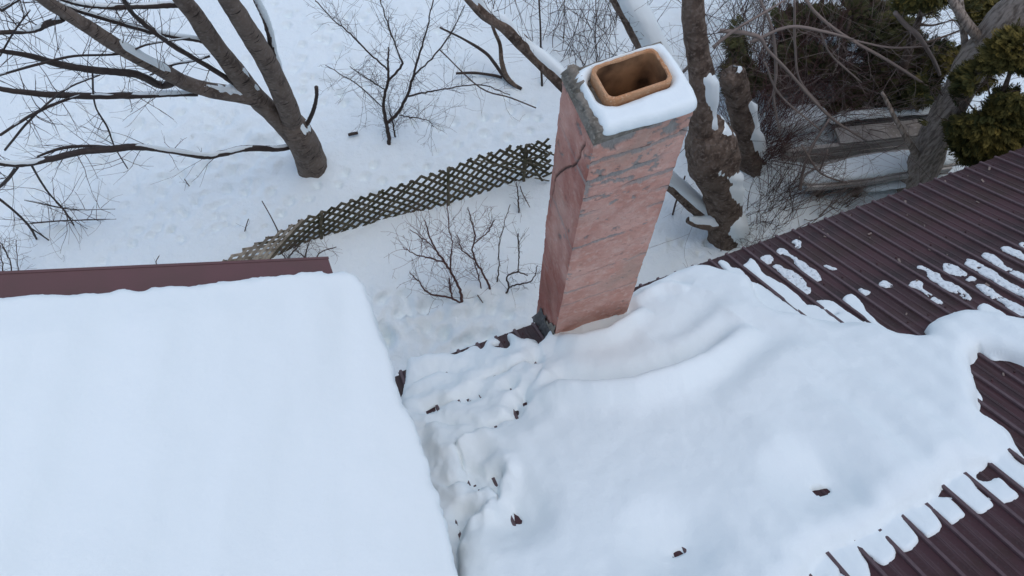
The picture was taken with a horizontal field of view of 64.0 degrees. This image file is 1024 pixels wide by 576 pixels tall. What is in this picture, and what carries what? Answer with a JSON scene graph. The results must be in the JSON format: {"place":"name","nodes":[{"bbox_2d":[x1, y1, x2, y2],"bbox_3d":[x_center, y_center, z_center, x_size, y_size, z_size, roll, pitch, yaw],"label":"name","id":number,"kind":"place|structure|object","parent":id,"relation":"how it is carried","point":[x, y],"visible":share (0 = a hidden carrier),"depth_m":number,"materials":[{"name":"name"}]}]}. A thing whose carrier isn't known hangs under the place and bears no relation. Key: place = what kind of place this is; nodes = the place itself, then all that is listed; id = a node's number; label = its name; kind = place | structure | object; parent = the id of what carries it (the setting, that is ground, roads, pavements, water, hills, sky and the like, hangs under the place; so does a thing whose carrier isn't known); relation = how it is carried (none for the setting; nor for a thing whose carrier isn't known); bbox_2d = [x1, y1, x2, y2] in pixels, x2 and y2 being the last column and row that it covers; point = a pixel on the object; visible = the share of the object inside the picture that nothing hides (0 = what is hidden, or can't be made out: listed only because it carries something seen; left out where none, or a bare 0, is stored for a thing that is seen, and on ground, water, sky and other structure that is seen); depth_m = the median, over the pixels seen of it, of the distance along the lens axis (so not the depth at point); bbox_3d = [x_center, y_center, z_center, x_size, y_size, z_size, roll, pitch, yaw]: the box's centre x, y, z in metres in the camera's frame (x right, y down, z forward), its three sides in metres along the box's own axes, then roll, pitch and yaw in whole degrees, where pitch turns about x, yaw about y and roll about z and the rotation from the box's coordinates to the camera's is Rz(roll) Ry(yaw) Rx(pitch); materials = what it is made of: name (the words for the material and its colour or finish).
{"place":"outdoors","nodes":[
{"label":"outdoors","id":0,"kind":"place"},
{"bbox_2d":[0,0,1023,396],"bbox_3d":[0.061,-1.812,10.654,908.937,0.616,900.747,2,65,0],"label":"ground","id":1,"kind":"structure","parent":0,"point":[168,220],"depth_m":10.62,"materials":[{"name":"white snow"}]},
{"bbox_2d":[0,222,35,270],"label":"bare shrub","id":2,"kind":"object","parent":1,"relation":"on","point":[5,251],"visible":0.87,"depth_m":9.48,"materials":[{"name":"brown plant"}]},
{"bbox_2d":[0,0,326,261],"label":"bare tree","id":3,"kind":"object","parent":1,"relation":"on","point":[282,116],"visible":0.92,"depth_m":8.19,"materials":[{"name":"brown plant"}]},
{"bbox_2d":[0,0,310,223],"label":"branch snow","id":4,"kind":"structure","parent":3,"relation":"on","point":[230,89],"depth_m":8.11,"materials":[{"name":"white snow"}]},
{"bbox_2d":[262,201,277,230],"bbox_3d":[-2.941,-0.873,9.981,0.019,0.504,0.170,-29,69,-13],"label":"stick","id":5,"kind":"object","parent":1,"relation":"on","point":[270,216],"visible":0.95,"depth_m":10.01,"materials":[{"name":"brown wood"}]},
{"bbox_2d":[263,228,341,261],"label":"bare shrub","id":6,"kind":"object","parent":1,"relation":"on","point":[297,251],"visible":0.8,"depth_m":9.82,"materials":[{"name":"brown plant"}]},
{"bbox_2d":[348,131,357,135],"bbox_3d":[-2.084,-2.019,10.755,0.131,0.050,0.043,-11,66,-6],"label":"stick","id":7,"kind":"object","parent":1,"relation":"on","point":[352,133],"visible":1,"depth_m":10.74,"materials":[{"name":"brown wood"}]},
{"bbox_2d":[222,138,553,260],"bbox_3d":[-1.478,-0.967,9.952,4.382,0.952,0.345,-17,67,-9],"label":"lattice fence","id":8,"kind":"object","parent":1,"relation":"on","point":[526,161],"visible":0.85,"depth_m":10.02,"materials":[{"name":"brown wood"}]},
{"bbox_2d":[306,0,521,155],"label":"bare tree","id":9,"kind":"object","parent":1,"relation":"on","point":[394,116],"visible":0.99,"depth_m":9.86,"materials":[{"name":"brown plant"}]},
{"bbox_2d":[381,192,495,313],"bbox_3d":[-0.843,-0.358,9.229,1.120,1.582,1.063,-31,70,-14],"label":"bare shrub","id":10,"kind":"object","parent":1,"relation":"on","point":[450,269],"visible":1,"depth_m":9.22,"materials":[{"name":"brown plant"}]},
{"bbox_2d":[438,202,507,289],"bbox_3d":[-0.435,-0.470,9.379,0.808,1.399,0.705,2,65,0],"label":"bare shrub","id":11,"kind":"object","parent":1,"relation":"on","point":[473,254],"visible":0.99,"depth_m":9.29,"materials":[{"name":"brown plant"}]},
{"bbox_2d":[456,68,501,78],"bbox_3d":[-0.401,-2.932,11.137,0.710,0.133,0.184,7,65,2],"label":"stick","id":12,"kind":"object","parent":1,"relation":"on","point":[482,73],"visible":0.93,"depth_m":11.15,"materials":[{"name":"brown wood"}]},
{"bbox_2d":[440,27,521,89],"bbox_3d":[-0.374,-3.103,10.879,1.139,0.811,0.281,15,66,6],"label":"stick","id":13,"kind":"object","parent":1,"relation":"on","point":[492,60],"visible":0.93,"depth_m":11.01,"materials":[{"name":"brown wood"}]},
{"bbox_2d":[440,49,535,107],"bbox_3d":[-0.351,-2.645,10.757,1.364,0.566,0.280,19,66,8],"label":"stick","id":14,"kind":"object","parent":1,"relation":"on","point":[514,99],"visible":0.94,"depth_m":10.78,"materials":[{"name":"brown wood"}]},
{"bbox_2d":[479,205,515,281],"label":"bare shrub","id":15,"kind":"object","parent":1,"relation":"on","point":[499,241],"visible":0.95,"depth_m":9.39,"materials":[{"name":"brown plant"}]},
{"bbox_2d":[482,26,516,88],"bbox_3d":[-0.095,-3.100,10.674,0.554,1.218,0.259,22,67,9],"label":"stick","id":16,"kind":"object","parent":1,"relation":"on","point":[505,73],"visible":0.86,"depth_m":10.80,"materials":[{"name":"brown wood"}]},
{"bbox_2d":[488,171,530,221],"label":"bare shrub","id":17,"kind":"object","parent":1,"relation":"on","point":[518,208],"visible":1,"depth_m":10.15,"materials":[{"name":"brown plant"}]},
{"bbox_2d":[0,146,1023,575],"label":"house","id":18,"kind":"structure","parent":1,"relation":"on","point":[958,220],"depth_m":5.95,"materials":[{"name":"brown metal"}]},
{"bbox_2d":[0,271,457,575],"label":"roof snow","id":19,"kind":"structure","parent":18,"relation":"on","point":[260,426],"depth_m":4.02,"materials":[{"name":"white snow"}]},
{"bbox_2d":[532,41,696,337],"bbox_3d":[0.513,0.262,6.686,0.708,6.047,0.470,-19,67,-9],"label":"chimney","id":20,"kind":"object","parent":18,"relation":"on","point":[607,198],"visible":0.79,"depth_m":4.60,"materials":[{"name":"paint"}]},
{"bbox_2d":[575,43,696,135],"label":"chimney snow","id":21,"kind":"structure","parent":20,"relation":"on","point":[676,98],"depth_m":3.91,"materials":[{"name":"white snow"}]},
{"bbox_2d":[401,258,1023,575],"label":"roof snow","id":22,"kind":"structure","parent":18,"relation":"on","point":[726,421],"depth_m":5.01,"materials":[{"name":"white snow"}]},
{"bbox_2d":[760,255,772,263],"bbox_3d":[2.079,-0.230,6.688,0.104,0.087,0.124,2,65,0],"label":"snow patch","id":23,"kind":"object","parent":18,"relation":"on","point":[767,259],"visible":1,"depth_m":6.68,"materials":[{"name":"white snow"}]},
{"bbox_2d":[773,264,810,294],"bbox_3d":[2.195,-0.072,6.398,0.129,0.280,0.402,-10,66,-5],"label":"snow patch","id":24,"kind":"object","parent":18,"relation":"on","point":[796,280],"visible":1,"depth_m":6.38,"materials":[{"name":"white snow"}]},
{"bbox_2d":[792,239,800,247],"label":"snow patch","id":25,"kind":"object","parent":18,"relation":"on","point":[796,242],"visible":1,"depth_m":6.79,"materials":[{"name":"white snow"}]},
{"bbox_2d":[776,248,820,281],"bbox_3d":[2.289,-0.191,6.544,0.108,0.334,0.478,-18,67,-9],"label":"snow patch","id":26,"kind":"object","parent":18,"relation":"on","point":[808,270],"visible":1,"depth_m":6.49,"materials":[{"name":"white snow"}]},
{"bbox_2d":[823,265,836,269],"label":"snow patch","id":27,"kind":"object","parent":18,"relation":"on","point":[829,267],"visible":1,"depth_m":6.41,"materials":[{"name":"white snow"}]},
{"bbox_2d":[858,288,869,295],"bbox_3d":[2.602,0.034,6.081,0.076,0.070,0.080,-38,71,-17],"label":"snow patch","id":28,"kind":"object","parent":18,"relation":"on","point":[864,292],"visible":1,"depth_m":6.06,"materials":[{"name":"white snow"}]},
{"bbox_2d":[879,280,892,287],"bbox_3d":[2.778,-0.030,6.101,0.089,0.064,0.087,2,65,0],"label":"snow patch","id":29,"kind":"object","parent":18,"relation":"on","point":[885,284],"visible":1,"depth_m":6.09,"materials":[{"name":"white snow"}]},
{"bbox_2d":[799,167,1004,375],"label":"roof litter","id":30,"kind":"object","parent":18,"relation":"on","point":[986,284],"visible":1,"depth_m":6.69,"materials":[{"name":"brown plant"}]},
{"bbox_2d":[909,280,942,303],"bbox_3d":[3.004,0.030,5.928,0.107,0.192,0.277,-17,67,-9],"label":"snow patch","id":31,"kind":"object","parent":18,"relation":"on","point":[918,284],"visible":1,"depth_m":5.97,"materials":[{"name":"white snow"}]},
{"bbox_2d":[917,265,971,299],"bbox_3d":[3.150,-0.042,5.985,0.103,0.313,0.442,-16,67,-8],"label":"snow patch","id":32,"kind":"object","parent":18,"relation":"on","point":[935,277],"visible":1,"depth_m":5.95,"materials":[{"name":"white snow"}]},
{"bbox_2d":[943,263,966,275],"bbox_3d":[3.276,-0.137,6.084,0.132,0.124,0.164,2,65,0],"label":"snow patch","id":33,"kind":"object","parent":18,"relation":"on","point":[951,269],"visible":1,"depth_m":6.07,"materials":[{"name":"white snow"}]},
{"bbox_2d":[966,276,975,281],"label":"snow patch","id":34,"kind":"object","parent":18,"relation":"on","point":[970,278],"visible":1,"depth_m":5.94,"materials":[{"name":"white snow"}]},
{"bbox_2d":[964,259,1023,297],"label":"snow patch","id":35,"kind":"object","parent":18,"relation":"on","point":[989,273],"visible":1,"depth_m":5.91,"materials":[{"name":"white snow"}]},
{"bbox_2d":[976,284,1023,315],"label":"snow patch","id":36,"kind":"object","parent":18,"relation":"on","point":[1018,309],"visible":1,"depth_m":5.68,"materials":[{"name":"white snow"}]},
{"bbox_2d":[981,253,1023,280],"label":"snow patch","id":37,"kind":"object","parent":18,"relation":"on","point":[994,259],"visible":1,"depth_m":6.03,"materials":[{"name":"white snow"}]},
{"bbox_2d":[1000,246,1023,259],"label":"snow patch","id":38,"kind":"object","parent":18,"relation":"on","point":[1014,252],"visible":1,"depth_m":6.11,"materials":[{"name":"white snow"}]},
{"bbox_2d":[495,225,541,300],"bbox_3d":[0.030,-0.261,9.553,0.724,0.906,0.656,36,70,14],"label":"bare shrub","id":39,"kind":"object","parent":1,"relation":"on","point":[518,271],"visible":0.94,"depth_m":9.57,"materials":[{"name":"brown plant"}]},
{"bbox_2d":[534,0,546,85],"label":"stick","id":40,"kind":"object","parent":1,"relation":"on","point":[541,74],"visible":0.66,"depth_m":10.58,"materials":[{"name":"brown wood"}]},
{"bbox_2d":[487,0,676,64],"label":"bare bush","id":41,"kind":"object","parent":1,"relation":"on","point":[565,20],"visible":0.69,"depth_m":11.17,"materials":[{"name":"brown plant"}]},
{"bbox_2d":[500,0,685,84],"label":"bare bush","id":42,"kind":"object","parent":1,"relation":"on","point":[584,29],"visible":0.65,"depth_m":11.08,"materials":[{"name":"brown plant"}]},
{"bbox_2d":[464,0,809,250],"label":"old tree","id":43,"kind":"object","parent":1,"relation":"on","point":[710,153],"visible":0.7,"depth_m":8.59,"materials":[{"name":"brown plant"}]},
{"bbox_2d":[472,0,767,247],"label":"branch snow","id":44,"kind":"structure","parent":43,"relation":"attached to","point":[648,27],"depth_m":8.80,"materials":[{"name":"white snow"}]},
{"bbox_2d":[672,176,691,214],"bbox_3d":[2.065,-1.187,10.186,0.186,0.559,0.319,37,70,15],"label":"stick","id":45,"kind":"object","parent":1,"relation":"on","point":[676,202],"visible":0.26,"depth_m":10.29,"materials":[{"name":"brown wood"}]},
{"bbox_2d":[604,1,873,265],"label":"bare bush","id":46,"kind":"object","parent":1,"relation":"on","point":[762,131],"visible":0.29,"depth_m":9.80,"materials":[{"name":"brown plant"}]},
{"bbox_2d":[727,182,791,252],"bbox_3d":[3.006,-0.565,10.261,0.930,1.160,1.370,25,67,10],"label":"bare bush","id":47,"kind":"object","parent":1,"relation":"on","point":[746,244],"visible":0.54,"depth_m":10.14,"materials":[{"name":"brown plant"}]},
{"bbox_2d":[593,0,938,177],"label":"bare bush","id":48,"kind":"object","parent":1,"relation":"on","point":[745,16],"visible":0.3,"depth_m":10.84,"materials":[{"name":"brown plant"}]},
{"bbox_2d":[688,23,906,208],"bbox_3d":[3.361,-2.013,9.835,2.687,2.149,2.500,2,65,0],"label":"bare bush","id":49,"kind":"object","parent":1,"relation":"on","point":[786,136],"visible":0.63,"depth_m":9.91,"materials":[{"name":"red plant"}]},
{"bbox_2d":[670,0,948,117],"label":"bare bush","id":50,"kind":"object","parent":1,"relation":"on","point":[785,12],"visible":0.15,"depth_m":11.09,"materials":[{"name":"brown plant"}]},
{"bbox_2d":[737,111,882,238],"bbox_3d":[3.385,-1.391,9.733,1.796,1.480,1.657,2,65,0],"label":"bare bush","id":51,"kind":"object","parent":1,"relation":"on","point":[778,185],"visible":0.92,"depth_m":9.91,"materials":[{"name":"brown plant"}]},
{"bbox_2d":[739,86,889,237],"bbox_3d":[3.578,-1.205,9.710,1.978,1.805,2.120,-13,66,-7],"label":"bare bush","id":52,"kind":"object","parent":1,"relation":"on","point":[819,197],"visible":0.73,"depth_m":9.93,"materials":[{"name":"brown plant"}]},
{"bbox_2d":[680,0,951,194],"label":"arching shrub","id":53,"kind":"object","parent":1,"relation":"on","point":[918,36],"visible":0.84,"depth_m":8.58,"materials":[{"name":"brown plant"}]},
{"bbox_2d":[716,0,950,120],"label":"cedar tree","id":54,"kind":"object","parent":1,"relation":"on","point":[894,31],"visible":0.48,"depth_m":10.23,"materials":[{"name":"green plant"}]},
{"bbox_2d":[776,0,892,39],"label":"cedar tree","id":55,"kind":"object","parent":1,"relation":"on","point":[887,5],"visible":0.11,"depth_m":10.94,"materials":[{"name":"green plant"}]},
{"bbox_2d":[667,0,1022,215],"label":"bare bush","id":56,"kind":"object","parent":1,"relation":"on","point":[836,114],"visible":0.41,"depth_m":9.93,"materials":[{"name":"brown plant"}]},
{"bbox_2d":[804,139,889,213],"bbox_3d":[4.314,-1.203,10.120,1.019,1.188,1.178,-27,69,-13],"label":"bare bush","id":57,"kind":"object","parent":1,"relation":"on","point":[844,202],"visible":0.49,"depth_m":10.23,"materials":[{"name":"brown plant"}]},
{"bbox_2d":[682,0,1015,200],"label":"bare bush","id":58,"kind":"object","parent":1,"relation":"on","point":[779,40],"visible":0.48,"depth_m":10.07,"materials":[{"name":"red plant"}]},
{"bbox_2d":[704,0,1018,190],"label":"bare bush","id":59,"kind":"object","parent":1,"relation":"on","point":[808,85],"visible":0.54,"depth_m":9.91,"materials":[{"name":"brown plant"}]},
{"bbox_2d":[781,118,948,164],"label":"timber wall","id":60,"kind":"structure","parent":1,"relation":"on","point":[894,135],"depth_m":10.43,"materials":[{"name":"grey wood"}]},
{"bbox_2d":[769,104,826,135],"bbox_3d":[3.626,-2.152,10.393,0.757,0.194,0.355,-17,67,-9],"label":"snow heap","id":61,"kind":"object","parent":60,"relation":"on","point":[820,123],"visible":0.34,"depth_m":10.33,"materials":[{"name":"white snow"}]},
{"bbox_2d":[710,0,1022,208],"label":"bare bush","id":62,"kind":"object","parent":1,"relation":"on","point":[875,114],"visible":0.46,"depth_m":9.95,"materials":[{"name":"brown plant"}]},
{"bbox_2d":[798,149,959,196],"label":"wooden platform","id":63,"kind":"structure","parent":1,"relation":"on","point":[903,175],"depth_m":10.09,"materials":[{"name":"grey wood"}]},
{"bbox_2d":[804,150,956,183],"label":"snow slab","id":64,"kind":"structure","parent":63,"relation":"on","point":[854,164],"depth_m":10.06,"materials":[{"name":"white snow"}]},
{"bbox_2d":[831,98,933,128],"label":"timber wall","id":65,"kind":"structure","parent":1,"relation":"on","point":[885,121],"depth_m":10.64,"materials":[{"name":"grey wood"}]},
{"bbox_2d":[829,104,931,123],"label":"snow slab","id":66,"kind":"structure","parent":65,"relation":"on","point":[907,112],"depth_m":10.38,"materials":[{"name":"white snow"}]},
{"bbox_2d":[860,172,948,196],"bbox_3d":[4.960,-1.310,10.490,1.190,0.280,0.160,-9,66,-5],"label":"wooden step","id":67,"kind":"object","parent":1,"relation":"on","point":[863,194],"visible":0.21,"depth_m":10.41,"materials":[{"name":"grey wood"}]},
{"bbox_2d":[864,174,947,191],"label":"snow slab","id":68,"kind":"structure","parent":67,"relation":"on","point":[894,184],"depth_m":10.28,"materials":[{"name":"white snow"}]},
{"bbox_2d":[887,0,1006,95],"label":"cedar tree","id":69,"kind":"object","parent":1,"relation":"on","point":[912,7],"visible":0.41,"depth_m":9.31,"materials":[{"name":"green plant"}]},
{"bbox_2d":[881,0,1023,191],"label":"leaning tree","id":70,"kind":"object","parent":1,"relation":"on","point":[999,14],"visible":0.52,"depth_m":8.99,"materials":[{"name":"grey plant"}]},
{"bbox_2d":[907,17,1023,166],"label":"cedar tree","id":71,"kind":"object","parent":1,"relation":"on","point":[997,120],"visible":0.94,"depth_m":8.28,"materials":[{"name":"green plant"}]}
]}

